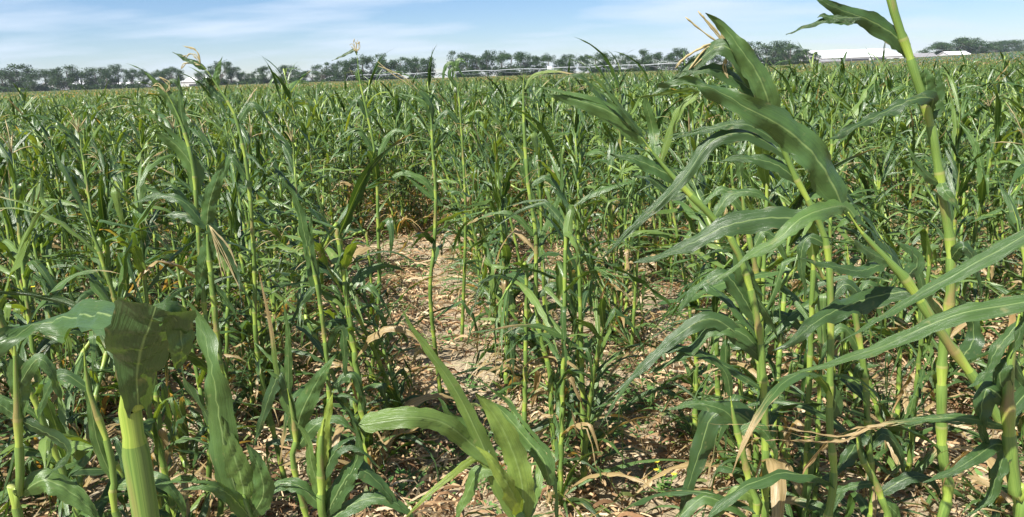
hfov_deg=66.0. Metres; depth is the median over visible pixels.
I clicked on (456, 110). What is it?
corn plant
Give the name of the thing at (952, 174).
corn plant
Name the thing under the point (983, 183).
corn plant
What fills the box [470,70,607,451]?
corn plant
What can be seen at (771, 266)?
corn plant
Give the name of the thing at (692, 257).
corn plant
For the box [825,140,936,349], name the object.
corn plant
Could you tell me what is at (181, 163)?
corn plant
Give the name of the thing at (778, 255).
corn plant
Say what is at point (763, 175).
corn plant
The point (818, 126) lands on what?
corn plant
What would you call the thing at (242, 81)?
undergrowth
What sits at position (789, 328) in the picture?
corn plant
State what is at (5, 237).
corn plant
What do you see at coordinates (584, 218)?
corn plant
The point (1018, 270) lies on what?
corn plant
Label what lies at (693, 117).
corn plant
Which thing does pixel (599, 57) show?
tree
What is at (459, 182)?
corn plant
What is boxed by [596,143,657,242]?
corn plant
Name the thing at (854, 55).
barn
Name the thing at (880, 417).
corn plant
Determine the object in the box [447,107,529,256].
corn plant
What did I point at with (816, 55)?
tree
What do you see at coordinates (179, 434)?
corn plant
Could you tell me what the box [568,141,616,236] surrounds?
corn plant
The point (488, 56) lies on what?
tree
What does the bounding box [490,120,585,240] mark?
corn plant
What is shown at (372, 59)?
tree
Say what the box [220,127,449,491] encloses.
corn plant
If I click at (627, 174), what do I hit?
corn plant
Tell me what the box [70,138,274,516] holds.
corn plant
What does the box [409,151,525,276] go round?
corn plant
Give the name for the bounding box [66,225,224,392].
corn plant
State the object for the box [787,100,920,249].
corn plant
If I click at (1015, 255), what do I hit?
corn plant
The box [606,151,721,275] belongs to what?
corn plant
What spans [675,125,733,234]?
corn plant
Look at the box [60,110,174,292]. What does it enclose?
corn plant
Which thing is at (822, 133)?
corn plant
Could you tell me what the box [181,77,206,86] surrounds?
shed
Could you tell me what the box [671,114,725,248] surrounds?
corn plant
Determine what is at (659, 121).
corn plant
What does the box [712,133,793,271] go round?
corn plant
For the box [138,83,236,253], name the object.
corn plant
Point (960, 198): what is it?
corn plant
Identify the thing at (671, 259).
corn plant
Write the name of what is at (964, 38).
tree
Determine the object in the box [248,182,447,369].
corn plant
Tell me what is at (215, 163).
corn plant
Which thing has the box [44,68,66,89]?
tree
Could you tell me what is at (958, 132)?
corn plant
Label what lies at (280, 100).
corn crop
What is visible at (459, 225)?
corn plant
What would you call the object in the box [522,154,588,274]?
corn plant
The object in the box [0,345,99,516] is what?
corn plant
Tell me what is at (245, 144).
corn plant
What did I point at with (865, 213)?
corn plant
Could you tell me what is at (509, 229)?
corn plant
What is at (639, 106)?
corn plant
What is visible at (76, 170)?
corn plant
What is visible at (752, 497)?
corn plant
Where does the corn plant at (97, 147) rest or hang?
on the field ground
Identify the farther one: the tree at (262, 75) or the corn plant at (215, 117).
the tree at (262, 75)
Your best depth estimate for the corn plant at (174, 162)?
5.55 m
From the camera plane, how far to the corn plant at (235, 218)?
3.85 m
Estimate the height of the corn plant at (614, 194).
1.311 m
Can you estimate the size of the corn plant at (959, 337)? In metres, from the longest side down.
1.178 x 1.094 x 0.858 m
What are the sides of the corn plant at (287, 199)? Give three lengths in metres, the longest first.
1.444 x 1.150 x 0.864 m
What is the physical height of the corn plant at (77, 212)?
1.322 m
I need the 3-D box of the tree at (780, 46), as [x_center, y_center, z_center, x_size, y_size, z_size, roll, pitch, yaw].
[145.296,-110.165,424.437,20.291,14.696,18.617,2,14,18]
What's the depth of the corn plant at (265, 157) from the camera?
7.17 m
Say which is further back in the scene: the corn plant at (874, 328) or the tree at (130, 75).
the tree at (130, 75)
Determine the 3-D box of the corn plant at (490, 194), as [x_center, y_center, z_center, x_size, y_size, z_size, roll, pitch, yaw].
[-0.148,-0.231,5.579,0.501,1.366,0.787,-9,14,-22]
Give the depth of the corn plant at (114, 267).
5.55 m
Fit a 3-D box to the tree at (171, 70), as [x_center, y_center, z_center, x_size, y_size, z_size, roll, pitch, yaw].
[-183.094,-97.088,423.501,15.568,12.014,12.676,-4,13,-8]
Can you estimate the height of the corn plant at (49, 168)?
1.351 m
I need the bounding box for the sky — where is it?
[0,0,1023,86]
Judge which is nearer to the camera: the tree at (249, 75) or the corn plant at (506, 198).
the corn plant at (506, 198)
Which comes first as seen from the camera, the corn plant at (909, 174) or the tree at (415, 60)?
the corn plant at (909, 174)
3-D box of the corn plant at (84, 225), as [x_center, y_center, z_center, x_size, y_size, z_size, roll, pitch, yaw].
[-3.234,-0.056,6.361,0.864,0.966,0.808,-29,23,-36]
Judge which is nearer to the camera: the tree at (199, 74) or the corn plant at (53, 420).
the corn plant at (53, 420)
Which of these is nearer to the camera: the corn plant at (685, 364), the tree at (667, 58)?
the corn plant at (685, 364)
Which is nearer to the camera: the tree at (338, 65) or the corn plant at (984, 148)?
the corn plant at (984, 148)
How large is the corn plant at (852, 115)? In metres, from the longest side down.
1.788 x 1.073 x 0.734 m
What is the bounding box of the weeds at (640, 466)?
[0,178,1023,516]
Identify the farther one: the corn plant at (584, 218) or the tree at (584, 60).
the tree at (584, 60)
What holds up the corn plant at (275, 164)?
on the field ground
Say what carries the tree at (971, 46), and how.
on the field ground
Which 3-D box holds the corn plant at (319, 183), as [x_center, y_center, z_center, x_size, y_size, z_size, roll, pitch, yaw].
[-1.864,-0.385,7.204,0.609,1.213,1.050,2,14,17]
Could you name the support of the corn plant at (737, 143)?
on the field ground
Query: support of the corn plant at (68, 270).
on the field ground
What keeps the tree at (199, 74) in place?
on the field ground
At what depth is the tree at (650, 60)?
372.76 m
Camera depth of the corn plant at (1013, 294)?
3.82 m
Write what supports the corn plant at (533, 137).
on the field ground
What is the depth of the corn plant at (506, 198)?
4.34 m
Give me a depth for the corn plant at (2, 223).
6.49 m
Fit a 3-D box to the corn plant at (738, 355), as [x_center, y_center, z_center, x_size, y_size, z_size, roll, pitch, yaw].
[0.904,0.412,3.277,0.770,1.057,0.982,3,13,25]
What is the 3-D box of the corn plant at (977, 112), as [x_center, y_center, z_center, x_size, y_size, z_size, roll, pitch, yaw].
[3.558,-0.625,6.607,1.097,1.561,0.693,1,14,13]
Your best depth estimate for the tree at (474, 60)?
387.32 m
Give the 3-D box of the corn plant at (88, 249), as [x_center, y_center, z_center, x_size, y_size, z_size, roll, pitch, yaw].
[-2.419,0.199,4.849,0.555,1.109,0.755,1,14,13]
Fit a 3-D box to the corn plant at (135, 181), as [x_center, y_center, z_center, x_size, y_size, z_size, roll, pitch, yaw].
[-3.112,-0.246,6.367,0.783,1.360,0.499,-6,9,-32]
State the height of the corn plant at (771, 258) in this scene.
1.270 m
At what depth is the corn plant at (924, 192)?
5.68 m
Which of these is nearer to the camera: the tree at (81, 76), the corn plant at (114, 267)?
the corn plant at (114, 267)
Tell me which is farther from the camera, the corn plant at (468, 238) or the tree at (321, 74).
the tree at (321, 74)
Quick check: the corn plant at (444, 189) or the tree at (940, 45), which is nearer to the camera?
the corn plant at (444, 189)
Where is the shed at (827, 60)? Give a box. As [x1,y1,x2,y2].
[818,59,840,62]
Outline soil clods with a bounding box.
[1,209,1022,516]
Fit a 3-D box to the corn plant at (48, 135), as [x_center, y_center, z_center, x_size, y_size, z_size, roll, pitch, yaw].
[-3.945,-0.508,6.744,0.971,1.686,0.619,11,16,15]
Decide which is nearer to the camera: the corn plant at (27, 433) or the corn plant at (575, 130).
the corn plant at (27, 433)
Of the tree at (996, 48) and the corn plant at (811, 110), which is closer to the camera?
the corn plant at (811, 110)
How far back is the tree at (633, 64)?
377.98 m
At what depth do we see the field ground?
4.24 m
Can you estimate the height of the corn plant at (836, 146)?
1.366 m
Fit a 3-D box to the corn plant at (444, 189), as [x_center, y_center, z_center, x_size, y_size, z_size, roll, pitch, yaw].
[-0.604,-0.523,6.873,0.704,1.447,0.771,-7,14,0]
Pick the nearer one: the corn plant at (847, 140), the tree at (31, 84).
the corn plant at (847, 140)
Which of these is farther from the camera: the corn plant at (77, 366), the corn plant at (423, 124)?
the corn plant at (423, 124)
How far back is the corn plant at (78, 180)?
4.54 m
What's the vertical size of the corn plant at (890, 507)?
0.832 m
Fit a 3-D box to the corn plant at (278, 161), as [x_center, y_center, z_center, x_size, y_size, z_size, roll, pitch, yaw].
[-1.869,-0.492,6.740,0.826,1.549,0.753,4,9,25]
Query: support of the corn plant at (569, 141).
on the field ground
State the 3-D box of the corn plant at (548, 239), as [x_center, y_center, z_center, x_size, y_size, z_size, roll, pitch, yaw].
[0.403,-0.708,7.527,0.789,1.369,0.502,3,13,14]
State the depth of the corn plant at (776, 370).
2.95 m
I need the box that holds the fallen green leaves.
[0,182,1023,516]
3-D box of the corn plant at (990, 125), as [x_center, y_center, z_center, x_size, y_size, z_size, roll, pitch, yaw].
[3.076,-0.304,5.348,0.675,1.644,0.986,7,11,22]
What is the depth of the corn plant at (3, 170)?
4.80 m
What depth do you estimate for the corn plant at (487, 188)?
6.78 m
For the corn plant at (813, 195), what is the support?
on the field ground
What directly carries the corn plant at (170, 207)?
on the field ground
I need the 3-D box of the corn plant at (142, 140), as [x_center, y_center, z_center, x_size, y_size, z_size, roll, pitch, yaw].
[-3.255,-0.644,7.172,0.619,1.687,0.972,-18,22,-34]
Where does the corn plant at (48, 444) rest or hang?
on the field ground
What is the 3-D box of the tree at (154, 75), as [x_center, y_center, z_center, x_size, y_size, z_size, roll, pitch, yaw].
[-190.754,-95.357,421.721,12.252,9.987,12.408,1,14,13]
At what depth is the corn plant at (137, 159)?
4.92 m
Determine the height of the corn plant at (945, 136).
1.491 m
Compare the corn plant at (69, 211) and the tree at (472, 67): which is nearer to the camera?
the corn plant at (69, 211)
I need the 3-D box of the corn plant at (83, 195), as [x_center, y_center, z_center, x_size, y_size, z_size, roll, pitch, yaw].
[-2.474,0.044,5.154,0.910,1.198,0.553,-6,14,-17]
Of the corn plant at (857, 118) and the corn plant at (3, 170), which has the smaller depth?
the corn plant at (3, 170)
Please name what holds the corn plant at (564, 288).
on the field ground
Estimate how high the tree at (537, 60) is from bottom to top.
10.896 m
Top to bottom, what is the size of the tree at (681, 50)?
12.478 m
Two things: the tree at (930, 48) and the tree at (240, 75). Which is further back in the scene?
the tree at (930, 48)
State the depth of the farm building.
548.79 m
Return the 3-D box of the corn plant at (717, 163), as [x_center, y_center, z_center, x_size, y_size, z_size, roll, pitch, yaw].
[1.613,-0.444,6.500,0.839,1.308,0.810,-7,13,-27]
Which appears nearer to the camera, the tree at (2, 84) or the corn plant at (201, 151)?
the corn plant at (201, 151)
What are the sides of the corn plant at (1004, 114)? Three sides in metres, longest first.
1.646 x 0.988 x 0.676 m
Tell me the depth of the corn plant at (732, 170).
4.88 m
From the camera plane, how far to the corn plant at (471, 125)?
7.60 m
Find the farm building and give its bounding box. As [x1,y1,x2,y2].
[937,51,969,55]
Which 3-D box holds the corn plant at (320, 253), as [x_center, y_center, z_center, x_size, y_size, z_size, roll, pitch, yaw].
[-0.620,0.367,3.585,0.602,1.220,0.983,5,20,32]
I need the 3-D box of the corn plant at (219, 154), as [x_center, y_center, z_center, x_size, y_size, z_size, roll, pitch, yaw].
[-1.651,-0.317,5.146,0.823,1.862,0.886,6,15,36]
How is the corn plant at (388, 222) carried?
on the field ground
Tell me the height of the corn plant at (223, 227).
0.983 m
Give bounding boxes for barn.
[801,48,902,60]
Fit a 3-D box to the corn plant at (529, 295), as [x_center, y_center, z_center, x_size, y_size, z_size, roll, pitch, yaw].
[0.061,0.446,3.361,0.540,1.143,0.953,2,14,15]
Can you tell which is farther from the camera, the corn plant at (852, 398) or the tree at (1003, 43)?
the tree at (1003, 43)
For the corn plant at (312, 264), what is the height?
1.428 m
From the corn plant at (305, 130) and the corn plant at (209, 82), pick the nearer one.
the corn plant at (209, 82)
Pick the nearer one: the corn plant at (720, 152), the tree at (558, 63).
the corn plant at (720, 152)
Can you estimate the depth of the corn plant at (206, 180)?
6.50 m
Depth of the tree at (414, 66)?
378.94 m
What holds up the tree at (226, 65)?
on the field ground
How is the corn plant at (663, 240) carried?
on the field ground
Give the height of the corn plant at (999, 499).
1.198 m
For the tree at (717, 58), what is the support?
on the field ground
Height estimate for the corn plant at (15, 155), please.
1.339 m
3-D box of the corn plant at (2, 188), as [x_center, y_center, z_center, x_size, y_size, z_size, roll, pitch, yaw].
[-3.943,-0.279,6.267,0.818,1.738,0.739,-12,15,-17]
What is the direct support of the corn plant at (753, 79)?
on the field ground
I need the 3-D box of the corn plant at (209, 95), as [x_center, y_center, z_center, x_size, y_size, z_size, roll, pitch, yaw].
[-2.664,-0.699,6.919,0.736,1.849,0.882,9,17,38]
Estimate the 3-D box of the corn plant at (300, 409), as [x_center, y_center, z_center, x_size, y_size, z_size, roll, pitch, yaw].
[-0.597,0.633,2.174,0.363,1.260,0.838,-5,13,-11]
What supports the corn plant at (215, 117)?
on the field ground
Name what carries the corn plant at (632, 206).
on the field ground
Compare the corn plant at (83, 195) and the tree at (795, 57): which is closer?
the corn plant at (83, 195)
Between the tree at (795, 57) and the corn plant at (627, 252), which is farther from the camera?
the tree at (795, 57)
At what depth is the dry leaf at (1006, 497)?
2.64 m
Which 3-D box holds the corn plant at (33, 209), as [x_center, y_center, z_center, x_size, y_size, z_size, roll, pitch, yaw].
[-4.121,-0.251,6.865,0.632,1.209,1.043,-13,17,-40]
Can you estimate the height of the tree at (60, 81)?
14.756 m
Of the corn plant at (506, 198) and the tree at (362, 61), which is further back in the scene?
the tree at (362, 61)
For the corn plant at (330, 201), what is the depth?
6.70 m
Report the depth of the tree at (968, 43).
590.74 m
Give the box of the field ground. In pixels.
[0,77,1023,516]
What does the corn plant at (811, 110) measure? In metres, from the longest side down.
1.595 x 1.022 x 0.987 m
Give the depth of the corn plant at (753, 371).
3.11 m
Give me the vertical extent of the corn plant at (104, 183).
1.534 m
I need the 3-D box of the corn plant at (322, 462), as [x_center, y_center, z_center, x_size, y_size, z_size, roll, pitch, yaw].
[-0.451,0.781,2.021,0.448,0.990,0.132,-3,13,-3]
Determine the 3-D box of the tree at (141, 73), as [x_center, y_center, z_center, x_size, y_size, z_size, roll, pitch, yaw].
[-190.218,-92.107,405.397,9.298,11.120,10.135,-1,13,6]
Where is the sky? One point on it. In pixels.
(40, 34)
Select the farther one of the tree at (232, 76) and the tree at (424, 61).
the tree at (232, 76)
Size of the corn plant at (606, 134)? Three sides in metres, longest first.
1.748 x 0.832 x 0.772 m
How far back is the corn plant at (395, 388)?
3.81 m
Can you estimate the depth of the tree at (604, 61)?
397.03 m
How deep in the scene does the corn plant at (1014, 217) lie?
2.71 m
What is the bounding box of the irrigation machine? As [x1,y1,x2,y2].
[349,62,704,79]
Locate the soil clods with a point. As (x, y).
(551, 441)
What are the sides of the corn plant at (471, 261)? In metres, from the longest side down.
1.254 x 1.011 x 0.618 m
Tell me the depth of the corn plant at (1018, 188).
4.72 m
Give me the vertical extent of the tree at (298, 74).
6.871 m
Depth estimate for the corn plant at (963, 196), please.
5.16 m
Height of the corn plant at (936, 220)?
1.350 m
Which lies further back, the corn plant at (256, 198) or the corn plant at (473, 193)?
the corn plant at (473, 193)
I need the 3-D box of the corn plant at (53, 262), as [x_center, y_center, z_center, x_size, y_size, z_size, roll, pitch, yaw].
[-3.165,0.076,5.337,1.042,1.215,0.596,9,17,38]
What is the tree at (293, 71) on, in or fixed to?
on the field ground
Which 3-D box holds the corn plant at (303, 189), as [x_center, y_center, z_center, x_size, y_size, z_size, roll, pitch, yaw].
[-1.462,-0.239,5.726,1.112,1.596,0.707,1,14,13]
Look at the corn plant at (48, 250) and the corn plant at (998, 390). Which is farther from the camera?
the corn plant at (48, 250)
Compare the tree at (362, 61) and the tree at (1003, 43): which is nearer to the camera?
the tree at (362, 61)
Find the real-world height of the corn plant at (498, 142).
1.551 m
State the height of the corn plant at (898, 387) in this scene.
1.268 m
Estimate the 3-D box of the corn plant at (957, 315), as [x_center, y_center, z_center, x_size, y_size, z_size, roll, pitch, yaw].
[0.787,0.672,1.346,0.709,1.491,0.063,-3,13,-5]
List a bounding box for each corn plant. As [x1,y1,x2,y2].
[0,115,19,308]
[0,118,227,516]
[0,120,117,505]
[0,139,88,338]
[0,155,84,367]
[0,156,83,374]
[0,160,89,312]
[0,165,58,300]
[0,167,114,433]
[0,172,113,498]
[0,178,135,516]
[0,180,84,455]
[0,183,43,316]
[0,194,84,344]
[0,210,38,289]
[0,221,46,358]
[0,232,41,292]
[0,291,196,516]
[0,320,102,468]
[0,331,85,504]
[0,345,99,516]
[0,368,83,506]
[0,386,86,488]
[0,415,267,516]
[3,109,166,399]
[6,149,71,283]
[7,169,78,288]
[8,99,96,319]
[12,194,118,418]
[13,108,111,272]
[13,134,85,293]
[14,152,95,321]
[15,175,172,424]
[22,110,143,299]
[24,150,85,274]
[25,224,152,516]
[28,368,167,516]
[31,231,253,516]
[37,344,185,516]
[38,153,132,285]
[40,101,133,295]
[46,208,161,289]
[49,187,97,269]
[49,206,153,343]
[50,146,142,385]
[54,181,209,314]
[58,199,164,299]
[59,269,264,472]
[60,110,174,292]
[63,201,225,309]
[63,214,219,426]
[66,143,232,337]
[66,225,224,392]
[67,126,188,284]
[67,145,171,272]
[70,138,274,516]
[73,130,161,282]
[78,169,243,337]
[78,186,195,380]
[92,147,157,262]
[96,145,166,299]
[97,127,201,310]
[101,64,235,299]
[105,161,328,369]
[112,98,190,273]
[115,148,177,287]
[120,219,261,466]
[124,72,211,512]
[125,80,244,249]
[125,174,174,268]
[127,159,255,516]
[130,213,337,415]
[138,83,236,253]
[138,92,243,288]
[147,124,240,272]
[149,114,230,322]
[152,131,235,312]
[153,67,316,347]
[155,292,326,516]
[156,166,322,422]
[157,210,241,309]
[167,160,279,279]
[168,157,240,296]
[172,116,344,327]
[173,46,298,492]
[175,116,298,383]
[176,121,258,325]
[179,72,260,285]
[180,122,295,420]
[185,111,251,302]
[186,86,257,285]
[191,182,325,437]
[193,154,317,368]
[193,231,317,399]
[196,172,363,385]
[197,123,301,335]
[217,216,255,278]
[217,280,453,481]
[218,105,261,260]
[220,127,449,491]
[224,176,330,307]
[230,131,344,321]
[232,121,353,366]
[236,220,442,415]
[240,270,354,516]
[242,121,363,319]
[242,137,289,226]
[245,169,369,288]
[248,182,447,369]
[252,143,344,268]
[254,131,352,309]
[257,110,333,291]
[258,139,355,303]
[258,236,450,471]
[260,166,435,422]
[261,175,366,490]
[263,158,338,266]
[268,184,303,258]
[272,88,375,251]
[274,389,413,516]
[277,134,354,273]
[280,117,388,273]
[307,164,333,256]
[309,153,363,270]
[310,263,453,445]
[317,39,415,392]
[358,308,558,516]
[377,61,478,398]
[385,90,496,291]
[397,102,513,301]
[404,115,482,270]
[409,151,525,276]
[410,159,590,395]
[415,88,479,259]
[418,121,509,313]
[431,58,525,340]
[433,86,485,263]
[437,166,530,346]
[438,92,499,248]
[439,195,512,274]
[440,151,569,314]
[442,167,540,312]
[443,127,527,304]
[445,138,521,282]
[446,152,494,236]
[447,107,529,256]
[454,105,632,412]
[455,226,628,422]
[456,118,532,381]
[457,117,570,357]
[460,216,593,458]
[461,146,542,239]
[462,129,509,245]
[467,141,513,259]
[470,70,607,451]
[483,270,676,506]
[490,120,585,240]
[494,172,675,491]
[501,105,635,426]
[509,145,618,304]
[514,111,572,249]
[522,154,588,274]
[524,63,786,516]
[526,144,607,244]
[526,182,641,288]
[532,174,667,333]
[533,204,686,516]
[534,127,660,279]
[543,80,604,268]
[544,85,607,313]
[552,37,665,314]
[552,161,662,285]
[554,53,669,324]
[564,119,651,248]
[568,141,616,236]
[570,78,666,257]
[574,133,664,311]
[574,151,694,348]
[577,142,689,341]
[578,55,649,226]
[587,132,658,290]
[588,130,673,253]
[591,357,777,516]
[594,139,882,510]
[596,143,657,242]
[599,98,689,276]
[600,105,653,243]
[600,147,771,430]
[601,11,876,516]
[602,82,662,252]
[604,165,651,241]
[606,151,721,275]
[614,51,681,261]
[614,156,758,284]
[616,130,705,266]
[620,144,838,516]
[622,131,909,516]
[624,111,735,437]
[624,137,686,277]
[630,161,686,253]
[633,147,802,464]
[639,164,748,281]
[645,88,731,286]
[648,227,824,452]
[649,123,730,302]
[655,130,732,279]
[658,75,1023,516]
[664,146,767,264]
[666,221,884,516]
[668,100,746,262]
[668,164,906,516]
[670,102,750,290]
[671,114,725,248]
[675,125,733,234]
[676,108,752,255]
[677,125,744,251]
[678,164,863,358]
[684,129,860,516]
[686,140,792,316]
[687,139,763,239]
[701,181,897,347]
[703,124,733,210]
[705,112,753,256]
[710,314,1023,516]
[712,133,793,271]
[715,158,936,406]
[725,162,819,263]
[731,116,871,367]
[732,246,905,516]
[734,274,924,516]
[740,64,803,273]
[744,163,903,420]
[745,149,824,285]
[746,204,963,437]
[747,92,820,280]
[761,70,902,417]
[770,181,824,304]
[773,90,847,289]
[778,229,1023,379]
[779,94,832,233]
[781,150,987,379]
[786,0,1015,516]
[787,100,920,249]
[789,83,840,299]
[792,227,947,493]
[793,114,860,265]
[794,94,897,305]
[795,100,855,253]
[814,119,861,245]
[815,87,912,253]
[823,417,941,516]
[824,215,1020,496]
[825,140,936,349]
[825,211,941,355]
[832,207,957,365]
[836,113,910,246]
[840,175,960,319]
[841,195,899,278]
[849,130,934,325]
[865,136,948,250]
[866,110,968,351]
[870,92,1009,272]
[874,81,1023,385]
[882,141,1021,401]
[885,142,984,299]
[889,85,983,243]
[890,167,1017,336]
[894,117,967,248]
[895,143,944,296]
[898,113,979,294]
[912,118,1023,330]
[914,93,1023,300]
[915,191,977,247]
[924,102,1022,246]
[924,111,1023,301]
[924,135,1019,293]
[926,233,1023,414]
[927,66,1008,306]
[933,96,1023,427]
[933,195,1023,337]
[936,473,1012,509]
[938,277,1023,516]
[941,145,1023,498]
[945,90,1023,294]
[957,177,1023,327]
[959,81,1023,357]
[960,155,1023,431]
[979,222,1023,295]
[980,107,1023,281]
[982,412,1023,515]
[984,66,1023,259]
[995,106,1023,288]
[995,268,1023,389]
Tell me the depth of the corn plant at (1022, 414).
2.66 m
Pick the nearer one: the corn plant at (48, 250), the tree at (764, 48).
the corn plant at (48, 250)
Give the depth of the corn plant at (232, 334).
4.15 m
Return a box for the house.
[913,53,936,57]
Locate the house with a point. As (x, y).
(922, 54)
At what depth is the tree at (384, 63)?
379.00 m
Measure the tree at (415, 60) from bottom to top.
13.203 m
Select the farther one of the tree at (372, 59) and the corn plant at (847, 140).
the tree at (372, 59)
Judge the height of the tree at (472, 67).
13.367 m
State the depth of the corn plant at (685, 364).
3.93 m
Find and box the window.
[851,58,868,60]
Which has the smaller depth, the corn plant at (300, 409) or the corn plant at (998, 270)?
the corn plant at (300, 409)
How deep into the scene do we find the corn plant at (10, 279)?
6.02 m
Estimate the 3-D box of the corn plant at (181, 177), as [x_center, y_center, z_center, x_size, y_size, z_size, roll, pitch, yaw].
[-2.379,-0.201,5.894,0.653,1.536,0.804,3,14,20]
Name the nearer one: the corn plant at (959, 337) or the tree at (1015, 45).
the corn plant at (959, 337)
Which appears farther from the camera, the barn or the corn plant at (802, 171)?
the barn
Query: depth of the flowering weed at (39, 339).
4.03 m
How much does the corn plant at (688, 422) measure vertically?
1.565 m
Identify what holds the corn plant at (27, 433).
on the field ground
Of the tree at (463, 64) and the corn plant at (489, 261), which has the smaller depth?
the corn plant at (489, 261)
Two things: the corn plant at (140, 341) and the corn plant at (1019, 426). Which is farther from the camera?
the corn plant at (1019, 426)
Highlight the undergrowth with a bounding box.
[0,60,813,92]
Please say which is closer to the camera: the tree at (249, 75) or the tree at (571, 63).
the tree at (571, 63)
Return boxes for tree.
[0,63,39,91]
[0,72,15,88]
[19,72,43,91]
[33,68,54,86]
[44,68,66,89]
[50,64,80,89]
[65,70,94,88]
[81,66,109,87]
[98,70,116,88]
[103,63,127,84]
[121,68,136,83]
[132,69,149,87]
[146,71,164,86]
[154,68,172,82]
[155,66,184,86]
[194,69,214,82]
[194,72,203,84]
[207,59,233,84]
[220,66,245,84]
[235,72,247,83]
[244,73,255,83]
[251,65,273,83]
[275,64,300,80]
[293,72,305,79]
[300,70,320,81]
[311,62,333,81]
[325,63,339,80]
[333,60,354,80]
[341,59,357,80]
[349,54,372,80]
[363,53,390,79]
[371,58,396,79]
[388,56,409,79]
[404,56,418,77]
[407,63,433,78]
[418,56,435,77]
[446,50,469,77]
[460,52,476,75]
[465,55,489,75]
[477,50,498,75]
[488,53,513,75]
[494,50,519,71]
[513,51,535,74]
[527,55,547,71]
[540,53,557,70]
[552,59,570,73]
[558,53,579,72]
[577,54,591,71]
[587,52,606,71]
[594,52,611,69]
[609,52,626,71]
[622,55,640,71]
[635,49,652,67]
[643,52,664,70]
[660,53,678,70]
[666,48,690,68]
[709,55,723,64]
[747,41,773,65]
[764,40,796,61]
[765,47,782,64]
[775,43,802,64]
[797,48,814,63]
[809,51,822,62]
[921,45,951,53]
[929,36,984,50]
[932,41,963,54]
[948,37,998,53]
[960,42,998,53]
[974,44,1002,52]
[988,40,1015,52]
[993,39,1023,51]
[993,39,1023,52]
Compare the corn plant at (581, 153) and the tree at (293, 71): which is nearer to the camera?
the corn plant at (581, 153)
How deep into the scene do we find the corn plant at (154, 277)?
5.39 m
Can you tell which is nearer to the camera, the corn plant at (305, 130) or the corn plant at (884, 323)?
the corn plant at (884, 323)
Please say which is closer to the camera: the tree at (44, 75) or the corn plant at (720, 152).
the corn plant at (720, 152)
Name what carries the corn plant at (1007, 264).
on the field ground
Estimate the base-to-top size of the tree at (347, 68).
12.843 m
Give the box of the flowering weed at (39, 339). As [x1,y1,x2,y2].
[20,286,53,403]
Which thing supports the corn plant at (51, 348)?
on the field ground
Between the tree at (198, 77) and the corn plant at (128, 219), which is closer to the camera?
the corn plant at (128, 219)
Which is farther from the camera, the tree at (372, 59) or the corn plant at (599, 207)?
the tree at (372, 59)
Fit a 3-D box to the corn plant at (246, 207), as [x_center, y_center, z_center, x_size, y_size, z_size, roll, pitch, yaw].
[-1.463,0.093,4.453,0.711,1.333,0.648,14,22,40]
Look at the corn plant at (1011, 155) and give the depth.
6.01 m
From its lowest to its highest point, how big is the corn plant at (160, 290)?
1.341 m
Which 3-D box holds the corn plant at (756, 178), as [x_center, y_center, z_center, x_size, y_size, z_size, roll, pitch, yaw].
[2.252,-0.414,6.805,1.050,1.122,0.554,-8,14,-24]
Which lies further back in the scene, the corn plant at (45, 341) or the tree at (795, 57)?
the tree at (795, 57)
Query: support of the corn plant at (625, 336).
on the field ground
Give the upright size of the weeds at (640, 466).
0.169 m
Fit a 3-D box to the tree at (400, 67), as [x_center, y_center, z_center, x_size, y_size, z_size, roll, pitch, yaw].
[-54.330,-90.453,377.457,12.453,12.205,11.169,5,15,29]
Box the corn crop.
[0,42,1023,516]
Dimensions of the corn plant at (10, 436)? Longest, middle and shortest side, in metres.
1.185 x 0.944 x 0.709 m
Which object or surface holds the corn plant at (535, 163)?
on the field ground
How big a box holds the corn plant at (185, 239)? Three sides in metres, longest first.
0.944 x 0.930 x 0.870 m
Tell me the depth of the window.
544.71 m
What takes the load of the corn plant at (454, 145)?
on the field ground
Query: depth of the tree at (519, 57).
382.77 m
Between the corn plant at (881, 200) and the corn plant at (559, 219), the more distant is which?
the corn plant at (881, 200)
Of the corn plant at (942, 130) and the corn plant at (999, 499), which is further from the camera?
the corn plant at (942, 130)
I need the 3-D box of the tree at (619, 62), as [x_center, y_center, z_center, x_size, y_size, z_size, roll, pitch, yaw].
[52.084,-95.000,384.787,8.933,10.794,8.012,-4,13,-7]
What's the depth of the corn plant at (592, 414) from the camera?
3.16 m
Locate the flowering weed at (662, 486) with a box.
[648,461,677,501]
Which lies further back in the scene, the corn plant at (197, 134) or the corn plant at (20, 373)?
the corn plant at (197, 134)
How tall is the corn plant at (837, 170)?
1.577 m
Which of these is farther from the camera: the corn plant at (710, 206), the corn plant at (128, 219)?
the corn plant at (128, 219)
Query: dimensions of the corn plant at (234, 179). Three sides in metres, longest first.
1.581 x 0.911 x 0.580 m
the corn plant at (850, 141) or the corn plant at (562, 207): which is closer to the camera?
the corn plant at (562, 207)
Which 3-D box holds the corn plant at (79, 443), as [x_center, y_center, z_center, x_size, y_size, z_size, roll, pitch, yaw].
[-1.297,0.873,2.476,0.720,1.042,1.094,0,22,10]
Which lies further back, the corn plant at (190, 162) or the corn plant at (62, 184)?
the corn plant at (62, 184)
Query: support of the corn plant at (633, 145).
on the field ground
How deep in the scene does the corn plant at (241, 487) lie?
1.30 m
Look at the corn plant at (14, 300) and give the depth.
4.98 m
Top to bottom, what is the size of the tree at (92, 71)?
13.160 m
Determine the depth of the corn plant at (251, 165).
4.48 m
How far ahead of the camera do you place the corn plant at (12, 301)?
5.92 m
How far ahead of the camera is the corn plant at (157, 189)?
4.47 m
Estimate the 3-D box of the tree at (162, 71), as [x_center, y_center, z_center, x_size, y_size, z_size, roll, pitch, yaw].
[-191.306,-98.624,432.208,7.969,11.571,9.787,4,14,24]

